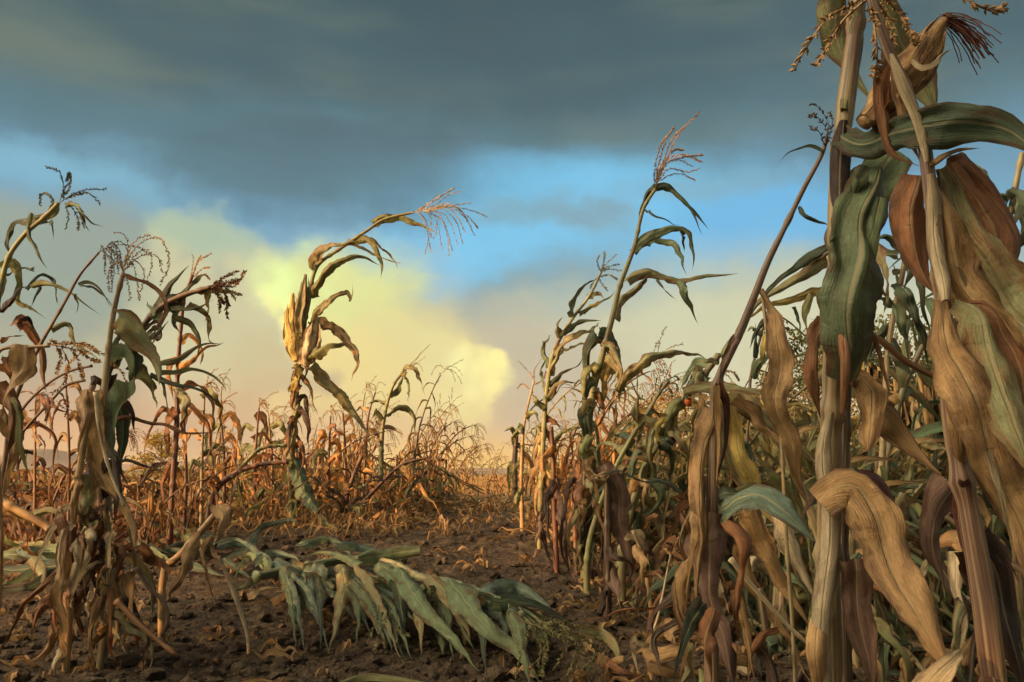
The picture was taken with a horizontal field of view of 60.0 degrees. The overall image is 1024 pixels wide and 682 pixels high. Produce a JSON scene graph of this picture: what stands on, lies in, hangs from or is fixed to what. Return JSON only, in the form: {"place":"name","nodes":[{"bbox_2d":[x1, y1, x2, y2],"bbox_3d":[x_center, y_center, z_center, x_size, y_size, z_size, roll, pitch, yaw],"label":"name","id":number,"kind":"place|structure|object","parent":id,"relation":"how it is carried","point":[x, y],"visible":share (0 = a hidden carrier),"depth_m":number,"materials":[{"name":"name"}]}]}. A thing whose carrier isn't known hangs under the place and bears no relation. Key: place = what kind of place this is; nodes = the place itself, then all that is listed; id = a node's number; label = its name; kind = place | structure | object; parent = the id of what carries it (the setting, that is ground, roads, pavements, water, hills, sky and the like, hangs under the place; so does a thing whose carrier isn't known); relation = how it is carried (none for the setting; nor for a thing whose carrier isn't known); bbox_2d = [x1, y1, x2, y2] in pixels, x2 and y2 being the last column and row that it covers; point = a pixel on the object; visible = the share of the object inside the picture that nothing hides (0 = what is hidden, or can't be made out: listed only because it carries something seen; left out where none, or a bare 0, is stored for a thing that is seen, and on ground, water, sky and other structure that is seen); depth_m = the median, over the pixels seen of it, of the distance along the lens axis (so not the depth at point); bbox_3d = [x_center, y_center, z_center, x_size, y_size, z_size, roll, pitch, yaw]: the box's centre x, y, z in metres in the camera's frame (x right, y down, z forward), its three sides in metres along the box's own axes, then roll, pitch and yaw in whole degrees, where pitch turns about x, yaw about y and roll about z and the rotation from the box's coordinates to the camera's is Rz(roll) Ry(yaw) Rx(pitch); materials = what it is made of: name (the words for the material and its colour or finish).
{"place":"outdoors","nodes":[
{"label":"outdoors","id":0,"kind":"place"},
{"bbox_2d":[0,449,571,473],"bbox_3d":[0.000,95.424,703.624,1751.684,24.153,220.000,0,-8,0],"label":"hills","id":1,"kind":"structure","parent":0,"point":[62,456],"depth_m":656.55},
{"bbox_2d":[0,474,1014,681],"bbox_3d":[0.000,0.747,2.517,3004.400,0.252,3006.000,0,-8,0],"label":"ground","id":2,"kind":"structure","parent":0,"point":[504,556],"depth_m":2.73,"materials":[{"name":"soil"}]},
{"bbox_2d":[3,498,56,559],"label":"broken maize plant","id":3,"kind":"object","parent":2,"relation":"on","point":[12,510],"visible":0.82,"depth_m":2.85,"materials":[{"name":"brown plant"}]},
{"bbox_2d":[16,382,55,541],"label":"maize plant","id":4,"kind":"object","parent":2,"relation":"on","point":[32,504],"visible":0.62,"depth_m":3.79,"materials":[{"name":"brown plant"}]},
{"bbox_2d":[0,364,92,474],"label":"bare maize plant","id":5,"kind":"object","parent":2,"relation":"on","point":[48,403],"visible":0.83,"depth_m":2.81,"materials":[{"name":"brown plant"}]},
{"bbox_2d":[0,166,106,319],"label":"maize plant","id":6,"kind":"object","parent":2,"relation":"on","point":[32,221],"visible":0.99,"depth_m":2.68,"materials":[{"name":"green plant"}]},
{"bbox_2d":[0,335,127,610],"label":"maize plant","id":7,"kind":"object","parent":2,"relation":"on","point":[18,366],"visible":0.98,"depth_m":2.30,"materials":[{"name":"brown plant"}]},
{"bbox_2d":[48,354,84,521],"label":"maize plant","id":8,"kind":"object","parent":2,"relation":"on","point":[72,416],"visible":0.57,"depth_m":3.57,"materials":[{"name":"brown plant"}]},
{"bbox_2d":[1,240,148,503],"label":"maize plant","id":9,"kind":"object","parent":2,"relation":"on","point":[23,322],"visible":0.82,"depth_m":2.56,"materials":[{"name":"brown plant"}]},
{"bbox_2d":[2,537,169,591],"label":"fallen maize plant","id":10,"kind":"object","parent":2,"relation":"on","point":[45,567],"visible":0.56,"depth_m":3.31,"materials":[{"name":"green plant"}]},
{"bbox_2d":[0,232,176,673],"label":"maize plant","id":11,"kind":"object","parent":2,"relation":"on","point":[90,554],"visible":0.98,"depth_m":2.07,"materials":[{"name":"brown plant"}]},
{"bbox_2d":[36,428,146,527],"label":"maize plant","id":12,"kind":"object","parent":2,"relation":"on","point":[60,482],"visible":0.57,"depth_m":4.46,"materials":[{"name":"brown plant"}]},
{"bbox_2d":[3,478,223,554],"bbox_3d":[-2.535,0.854,4.592,2.307,0.403,2.067,0,-8,0],"label":"leaf tangle","id":13,"kind":"object","parent":2,"relation":"on","point":[18,533],"visible":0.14,"depth_m":4.14,"materials":[{"name":"brown plant"}]},
{"bbox_2d":[128,429,182,482],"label":"shrub","id":14,"kind":"object","parent":2,"relation":"on","point":[157,441],"visible":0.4,"depth_m":29.64,"materials":[{"name":"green plant"}]},
{"bbox_2d":[78,266,246,633],"bbox_3d":[-0.968,0.310,2.494,0.460,1.074,0.347,0,-8,0],"label":"maize plant","id":15,"kind":"object","parent":2,"relation":"on","point":[137,369],"visible":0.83,"depth_m":2.52,"materials":[{"name":"green plant"}]},
{"bbox_2d":[135,474,205,507],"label":"broken maize plant","id":16,"kind":"object","parent":2,"relation":"on","point":[147,490],"visible":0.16,"depth_m":4.94,"materials":[{"name":"brown plant"}]},
{"bbox_2d":[138,478,207,557],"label":"maize plant","id":17,"kind":"object","parent":2,"relation":"on","point":[158,508],"visible":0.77,"depth_m":3.70,"materials":[{"name":"brown plant"}]},
{"bbox_2d":[135,497,218,556],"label":"broken maize plant","id":18,"kind":"object","parent":2,"relation":"on","point":[168,513],"visible":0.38,"depth_m":3.79,"materials":[{"name":"brown plant"}]},
{"bbox_2d":[144,252,223,547],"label":"maize plant","id":19,"kind":"object","parent":2,"relation":"on","point":[171,468],"visible":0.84,"depth_m":3.87,"materials":[{"name":"brown plant"}]},
{"bbox_2d":[157,503,232,642],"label":"broken maize plant","id":20,"kind":"object","parent":2,"relation":"on","point":[190,548],"visible":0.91,"depth_m":2.31,"materials":[{"name":"brown plant"}]},
{"bbox_2d":[137,523,255,577],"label":"fallen maize plant","id":21,"kind":"object","parent":2,"relation":"on","point":[173,548],"visible":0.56,"depth_m":3.61,"materials":[{"name":"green plant"}]},
{"bbox_2d":[181,368,225,527],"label":"maize plant","id":22,"kind":"object","parent":2,"relation":"on","point":[201,438],"visible":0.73,"depth_m":4.38,"materials":[{"name":"brown plant"}]},
{"bbox_2d":[173,463,251,547],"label":"maize plant","id":23,"kind":"object","parent":2,"relation":"on","point":[192,508],"visible":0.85,"depth_m":4.00,"materials":[{"name":"brown plant"}]},
{"bbox_2d":[180,424,244,526],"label":"maize plant","id":24,"kind":"object","parent":2,"relation":"on","point":[193,493],"visible":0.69,"depth_m":4.48,"materials":[{"name":"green plant"}]},
{"bbox_2d":[204,392,242,516],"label":"maize plant","id":25,"kind":"object","parent":2,"relation":"on","point":[234,419],"visible":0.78,"depth_m":4.88,"materials":[{"name":"brown plant"}]},
{"bbox_2d":[209,538,250,653],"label":"dry weed","id":26,"kind":"object","parent":2,"relation":"on","point":[233,592],"visible":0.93,"depth_m":2.27,"materials":[{"name":"brown plant"}]},
{"bbox_2d":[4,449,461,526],"bbox_3d":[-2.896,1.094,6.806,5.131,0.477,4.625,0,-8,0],"label":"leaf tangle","id":27,"kind":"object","parent":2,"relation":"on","point":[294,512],"visible":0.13,"depth_m":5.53,"materials":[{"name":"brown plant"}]},
{"bbox_2d":[3,450,466,527],"bbox_3d":[-2.926,1.084,6.786,5.362,0.494,4.775,0,-8,0],"label":"leaf tangle","id":28,"kind":"object","parent":2,"relation":"on","point":[343,503],"visible":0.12,"depth_m":5.32,"materials":[{"name":"brown plant"}]},
{"bbox_2d":[205,443,288,531],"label":"broken maize plant","id":29,"kind":"object","parent":2,"relation":"on","point":[229,477],"visible":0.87,"depth_m":4.54,"materials":[{"name":"brown plant"}]},
{"bbox_2d":[236,391,277,512],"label":"maize plant","id":30,"kind":"object","parent":2,"relation":"on","point":[259,415],"visible":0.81,"depth_m":5.58,"materials":[{"name":"brown plant"}]},
{"bbox_2d":[256,406,290,509],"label":"maize plant","id":31,"kind":"object","parent":2,"relation":"on","point":[276,423],"visible":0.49,"depth_m":5.82,"materials":[{"name":"brown plant"}]},
{"bbox_2d":[312,401,347,516],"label":"maize plant","id":32,"kind":"object","parent":2,"relation":"on","point":[337,476],"visible":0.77,"depth_m":5.73,"materials":[{"name":"brown plant"}]},
{"bbox_2d":[239,673,422,681],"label":"fallen maize plant","id":33,"kind":"object","parent":2,"relation":"on","point":[365,677],"visible":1,"depth_m":1.86,"materials":[{"name":"green plant"}]},
{"bbox_2d":[330,394,360,501],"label":"maize plant","id":34,"kind":"object","parent":2,"relation":"on","point":[347,438],"visible":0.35,"depth_m":6.30,"materials":[{"name":"brown plant"}]},
{"bbox_2d":[307,431,384,500],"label":"maize plant","id":35,"kind":"object","parent":2,"relation":"on","point":[320,460],"visible":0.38,"depth_m":6.01,"materials":[{"name":"brown plant"}]},
{"bbox_2d":[339,454,374,513],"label":"broken maize plant","id":36,"kind":"object","parent":2,"relation":"on","point":[358,464],"visible":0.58,"depth_m":5.53,"materials":[{"name":"brown plant"}]},
{"bbox_2d":[352,376,378,495],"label":"maize plant","id":37,"kind":"object","parent":2,"relation":"on","point":[370,421],"visible":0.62,"depth_m":6.84,"materials":[{"name":"brown plant"}]},
{"bbox_2d":[332,428,402,502],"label":"maize plant","id":38,"kind":"object","parent":2,"relation":"on","point":[351,468],"visible":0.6,"depth_m":6.15,"materials":[{"name":"brown plant"}]},
{"bbox_2d":[352,381,385,497],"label":"maize plant","id":39,"kind":"object","parent":2,"relation":"on","point":[363,408],"visible":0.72,"depth_m":6.59,"materials":[{"name":"brown plant"}]},
{"bbox_2d":[283,187,486,530],"bbox_3d":[-0.717,0.030,5.017,1.158,2.047,0.661,1,-9,-8],"label":"maize plant","id":40,"kind":"object","parent":2,"relation":"on","point":[304,348],"visible":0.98,"depth_m":5.03,"materials":[{"name":"beige plant"}]},
{"bbox_2d":[352,456,428,513],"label":"broken maize plant","id":41,"kind":"object","parent":2,"relation":"on","point":[402,467],"visible":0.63,"depth_m":5.33,"materials":[{"name":"brown plant"}]},
{"bbox_2d":[368,344,430,499],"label":"maize plant","id":42,"kind":"object","parent":2,"relation":"on","point":[392,393],"visible":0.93,"depth_m":6.20,"materials":[{"name":"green plant"}]},
{"bbox_2d":[217,518,608,681],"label":"maize plant","id":43,"kind":"object","parent":2,"relation":"on","point":[383,590],"visible":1,"depth_m":2.48,"materials":[{"name":"green plant"}]},
{"bbox_2d":[396,359,462,514],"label":"maize plant","id":44,"kind":"object","parent":2,"relation":"on","point":[414,450],"visible":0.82,"depth_m":6.30,"materials":[{"name":"brown plant"}]},
{"bbox_2d":[422,419,466,505],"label":"maize plant","id":45,"kind":"object","parent":2,"relation":"on","point":[432,448],"visible":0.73,"depth_m":7.08,"materials":[{"name":"brown plant"}]},
{"bbox_2d":[416,434,483,511],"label":"maize plant","id":46,"kind":"object","parent":2,"relation":"on","point":[437,459],"visible":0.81,"depth_m":6.75,"materials":[{"name":"brown plant"}]},
{"bbox_2d":[403,453,502,510],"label":"broken maize plant","id":47,"kind":"object","parent":2,"relation":"on","point":[449,476],"visible":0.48,"depth_m":6.52,"materials":[{"name":"brown plant"}]},
{"bbox_2d":[431,423,486,498],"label":"maize plant","id":48,"kind":"object","parent":2,"relation":"on","point":[445,459],"visible":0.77,"depth_m":7.54,"materials":[{"name":"brown plant"}]},
{"bbox_2d":[0,492,1007,681],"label":"leaf litter","id":49,"kind":"object","parent":2,"relation":"on","point":[401,516],"visible":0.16,"depth_m":4.05,"materials":[{"name":"brown plant"}]},
{"bbox_2d":[0,517,1017,681],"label":"soil clods","id":50,"kind":"object","parent":2,"relation":"on","point":[237,667],"visible":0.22,"depth_m":2.24,"materials":[{"name":"brown soil"}]},
{"bbox_2d":[505,426,523,498],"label":"broken maize plant","id":51,"kind":"object","parent":2,"relation":"on","point":[513,461],"visible":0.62,"depth_m":6.92,"materials":[{"name":"brown plant"}]},
{"bbox_2d":[511,359,546,531],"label":"maize plant","id":52,"kind":"object","parent":2,"relation":"on","point":[519,497],"visible":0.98,"depth_m":4.55,"materials":[{"name":"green plant"}]},
{"bbox_2d":[519,375,616,500],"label":"green maize plant","id":53,"kind":"object","parent":2,"relation":"on","point":[538,428],"visible":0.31,"depth_m":7.69,"materials":[{"name":"green plant"}]},
{"bbox_2d":[539,426,603,580],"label":"maize plant","id":54,"kind":"object","parent":2,"relation":"on","point":[557,490],"visible":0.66,"depth_m":3.60,"materials":[{"name":"brown plant"}]},
{"bbox_2d":[530,251,621,563],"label":"maize plant","id":55,"kind":"object","parent":2,"relation":"on","point":[541,539],"visible":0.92,"depth_m":4.09,"materials":[{"name":"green plant"}]},
{"bbox_2d":[556,377,617,508],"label":"maize plant","id":56,"kind":"object","parent":2,"relation":"on","point":[565,445],"visible":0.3,"depth_m":5.94,"materials":[{"name":"green plant"}]},
{"bbox_2d":[522,470,671,583],"bbox_3d":[0.871,1.024,5.691,1.520,0.473,5.051,-1,-9,4],"label":"leaf tangle","id":57,"kind":"object","parent":2,"relation":"on","point":[568,516],"visible":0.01,"depth_m":3.65,"materials":[{"name":"brown plant"}]},
{"bbox_2d":[582,456,648,625],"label":"maize plant","id":58,"kind":"object","parent":2,"relation":"on","point":[617,504],"visible":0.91,"depth_m":2.70,"materials":[{"name":"brown plant"}]},
{"bbox_2d":[561,368,674,510],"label":"green maize plant","id":59,"kind":"object","parent":2,"relation":"on","point":[615,393],"visible":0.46,"depth_m":4.84,"materials":[{"name":"green plant"}]},
{"bbox_2d":[558,327,682,528],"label":"maize plant","id":60,"kind":"object","parent":2,"relation":"on","point":[615,416],"visible":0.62,"depth_m":4.37,"materials":[{"name":"green plant"}]},
{"bbox_2d":[583,375,679,594],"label":"maize plant","id":61,"kind":"object","parent":2,"relation":"on","point":[640,420],"visible":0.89,"depth_m":3.15,"materials":[{"name":"green plant"}]},
{"bbox_2d":[624,529,664,621],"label":"maize plant","id":62,"kind":"object","parent":2,"relation":"on","point":[638,537],"visible":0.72,"depth_m":2.64,"materials":[{"name":"brown plant"}]},
{"bbox_2d":[563,111,736,580],"bbox_3d":[0.552,-0.004,3.543,0.720,1.923,0.510,0,-8,0],"label":"maize plant","id":63,"kind":"object","parent":2,"relation":"on","point":[605,367],"visible":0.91,"depth_m":3.51,"materials":[{"name":"green plant"}]},
{"bbox_2d":[649,532,680,628],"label":"dry weed","id":64,"kind":"object","parent":2,"relation":"on","point":[664,585],"visible":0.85,"depth_m":2.23,"materials":[{"name":"beige plant"}]},
{"bbox_2d":[578,618,765,678],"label":"fallen maize plant","id":65,"kind":"object","parent":2,"relation":"on","point":[668,652],"visible":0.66,"depth_m":1.83,"materials":[{"name":"beige plant"}]},
{"bbox_2d":[611,340,739,601],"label":"maize plant","id":66,"kind":"object","parent":2,"relation":"on","point":[663,432],"visible":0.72,"depth_m":2.95,"materials":[{"name":"green plant"}]},
{"bbox_2d":[671,378,821,576],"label":"green maize plant","id":67,"kind":"object","parent":2,"relation":"on","point":[734,485],"visible":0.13,"depth_m":3.09,"materials":[{"name":"green plant"}]},
{"bbox_2d":[683,510,813,637],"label":"broken maize plant","id":68,"kind":"object","parent":2,"relation":"on","point":[762,570],"visible":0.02,"depth_m":2.40,"materials":[{"name":"brown plant"}]},
{"bbox_2d":[682,381,816,680],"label":"maize plant","id":69,"kind":"object","parent":2,"relation":"on","point":[743,468],"visible":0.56,"depth_m":1.69,"materials":[{"name":"brown plant"}]},
{"bbox_2d":[671,103,833,681],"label":"maize plant","id":70,"kind":"object","parent":2,"relation":"on","point":[712,532],"visible":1,"depth_m":1.35,"materials":[{"name":"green plant"}]},
{"bbox_2d":[743,310,767,611],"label":"maize plant","id":71,"kind":"object","parent":2,"relation":"on","point":[755,369],"visible":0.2,"depth_m":2.59,"materials":[{"name":"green plant"}]},
{"bbox_2d":[585,384,947,607],"bbox_3d":[2.189,0.620,4.522,3.905,0.986,3.850,0,-8,0],"label":"leaf tangle","id":72,"kind":"object","parent":2,"relation":"on","point":[811,443],"visible":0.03,"depth_m":3.40,"materials":[{"name":"brown plant"}]},
{"bbox_2d":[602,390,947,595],"bbox_3d":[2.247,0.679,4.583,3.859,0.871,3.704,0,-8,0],"label":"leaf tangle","id":73,"kind":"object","parent":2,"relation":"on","point":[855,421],"visible":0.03,"depth_m":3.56,"materials":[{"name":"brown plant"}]},
{"bbox_2d":[759,288,808,681],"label":"maize plant","id":74,"kind":"object","parent":2,"relation":"on","point":[777,384],"visible":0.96,"depth_m":1.50,"materials":[{"name":"brown plant"}]},
{"bbox_2d":[563,447,1023,655],"bbox_3d":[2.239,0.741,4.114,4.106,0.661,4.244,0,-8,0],"label":"leaf tangle","id":75,"kind":"object","parent":2,"relation":"on","point":[723,492],"visible":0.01,"depth_m":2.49,"materials":[{"name":"brown plant"}]},
{"bbox_2d":[581,440,1008,631],"bbox_3d":[2.488,0.652,4.476,4.470,0.942,4.545,0,-8,0],"label":"leaf tangle","id":76,"kind":"object","parent":2,"relation":"on","point":[658,521],"visible":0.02,"depth_m":3.01,"materials":[{"name":"brown plant"}]},
{"bbox_2d":[735,244,861,667],"bbox_3d":[0.669,0.274,2.110,0.261,1.031,0.144,2,-9,-16],"label":"maize plant","id":77,"kind":"object","parent":2,"relation":"on","point":[811,263],"visible":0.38,"depth_m":2.17,"materials":[{"name":"green plant"}]},
{"bbox_2d":[755,320,872,436],"bbox_3d":[7.600,1.596,22.006,2.797,4.449,3.063,-4,-9,25],"label":"tree","id":78,"kind":"object","parent":2,"relation":"on","point":[799,341],"visible":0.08,"depth_m":22.18,"materials":[{"name":"green plant"}]},
{"bbox_2d":[735,466,920,654],"bbox_3d":[0.893,0.611,2.341,0.402,0.559,0.758,5,-10,-32],"label":"broken maize plant","id":79,"kind":"object","parent":2,"relation":"on","point":[770,528],"visible":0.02,"depth_m":2.43,"materials":[{"name":"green plant"}]},
{"bbox_2d":[648,432,1019,681],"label":"maize plant","id":80,"kind":"object","parent":2,"relation":"on","point":[766,642],"visible":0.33,"depth_m":1.62,"materials":[{"name":"brown plant"}]},
{"bbox_2d":[733,618,972,658],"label":"flattened maize plant","id":81,"kind":"object","parent":2,"relation":"on","point":[799,642],"visible":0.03,"depth_m":2.24,"materials":[{"name":"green plant"}]},
{"bbox_2d":[755,425,965,681],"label":"broken maize plant","id":82,"kind":"object","parent":2,"relation":"on","point":[883,652],"visible":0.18,"depth_m":1.95,"materials":[{"name":"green plant"}]},
{"bbox_2d":[759,258,968,628],"bbox_3d":[1.306,0.245,2.723,0.958,1.305,0.598,5,-8,-26],"label":"green maize plant","id":83,"kind":"object","parent":2,"relation":"on","point":[896,400],"visible":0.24,"depth_m":2.67,"materials":[{"name":"green plant"}]},
{"bbox_2d":[805,313,932,444],"bbox_3d":[9.925,1.529,23.671,4.948,5.076,4.694,0,-8,0],"label":"tree","id":84,"kind":"object","parent":2,"relation":"on","point":[875,361],"visible":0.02,"depth_m":23.75,"materials":[{"name":"green plant"}]},
{"bbox_2d":[819,292,957,518],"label":"green maize plant","id":85,"kind":"object","parent":2,"relation":"on","point":[905,413],"visible":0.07,"depth_m":3.38,"materials":[{"name":"green plant"}]},
{"bbox_2d":[763,455,1015,680],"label":"broken maize plant","id":86,"kind":"object","parent":2,"relation":"on","point":[860,458],"visible":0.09,"depth_m":2.14,"materials":[{"name":"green plant"}]},
{"bbox_2d":[813,319,968,617],"bbox_3d":[1.544,0.252,2.839,0.946,1.289,0.591,3,-10,-27],"label":"green maize plant","id":87,"kind":"object","parent":2,"relation":"on","point":[931,413],"visible":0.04,"depth_m":2.82,"materials":[{"name":"green plant"}]},
{"bbox_2d":[867,234,929,643],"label":"maize plant","id":88,"kind":"object","parent":2,"relation":"on","point":[902,301],"visible":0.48,"depth_m":2.40,"materials":[{"name":"green plant"}]},
{"bbox_2d":[867,448,941,504],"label":"broken maize plant","id":89,"kind":"object","parent":2,"relation":"on","point":[899,475],"visible":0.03,"depth_m":3.16,"materials":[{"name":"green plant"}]},
{"bbox_2d":[789,0,1023,681],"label":"maize plant","id":90,"kind":"object","parent":2,"relation":"on","point":[960,230],"visible":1,"depth_m":0.91,"materials":[{"name":"brown plant"}]},
{"bbox_2d":[804,480,1015,679],"bbox_3d":[1.021,0.583,2.054,0.697,0.516,0.370,-6,-10,34],"label":"broken maize plant","id":91,"kind":"object","parent":2,"relation":"on","point":[891,483],"visible":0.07,"depth_m":2.04,"materials":[{"name":"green plant"}]},
{"bbox_2d":[803,0,1023,681],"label":"maize plant","id":92,"kind":"object","parent":2,"relation":"on","point":[863,506],"visible":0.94,"depth_m":0.99,"materials":[{"name":"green plant"}]},
{"bbox_2d":[810,437,1023,634],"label":"broken maize plant","id":93,"kind":"object","parent":2,"relation":"on","point":[899,490],"visible":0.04,"depth_m":2.36,"materials":[{"name":"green plant"}]},
{"bbox_2d":[874,320,968,620],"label":"green maize plant","id":94,"kind":"object","parent":2,"relation":"on","point":[932,402],"visible":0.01,"depth_m":2.84,"materials":[{"name":"green plant"}]},
{"bbox_2d":[903,400,947,503],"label":"green maize plant","id":95,"kind":"object","parent":2,"relation":"on","point":[943,459],"visible":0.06,"depth_m":2.99,"materials":[{"name":"green plant"}]},
{"bbox_2d":[888,601,1023,681],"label":"flattened maize plant","id":96,"kind":"object","parent":2,"relation":"on","point":[892,670],"visible":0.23,"depth_m":1.91,"materials":[{"name":"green plant"}]},
{"bbox_2d":[894,487,1023,652],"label":"broken maize plant","id":97,"kind":"object","parent":2,"relation":"on","point":[917,508],"visible":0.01,"depth_m":2.24,"materials":[{"name":"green plant"}]},
{"bbox_2d":[927,486,1023,681],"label":"broken maize plant","id":98,"kind":"object","parent":2,"relation":"on","point":[934,584],"visible":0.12,"depth_m":2.02,"materials":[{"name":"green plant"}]},
{"bbox_2d":[973,152,1023,645],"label":"maize plant","id":99,"kind":"object","parent":2,"relation":"on","point":[1014,194],"visible":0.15,"depth_m":2.20,"materials":[{"name":"brown plant"}]},
{"bbox_2d":[0,0,1023,467],"label":"sky","id":100,"kind":"structure","parent":0,"point":[255,135],"materials":[{"name":"blue"}]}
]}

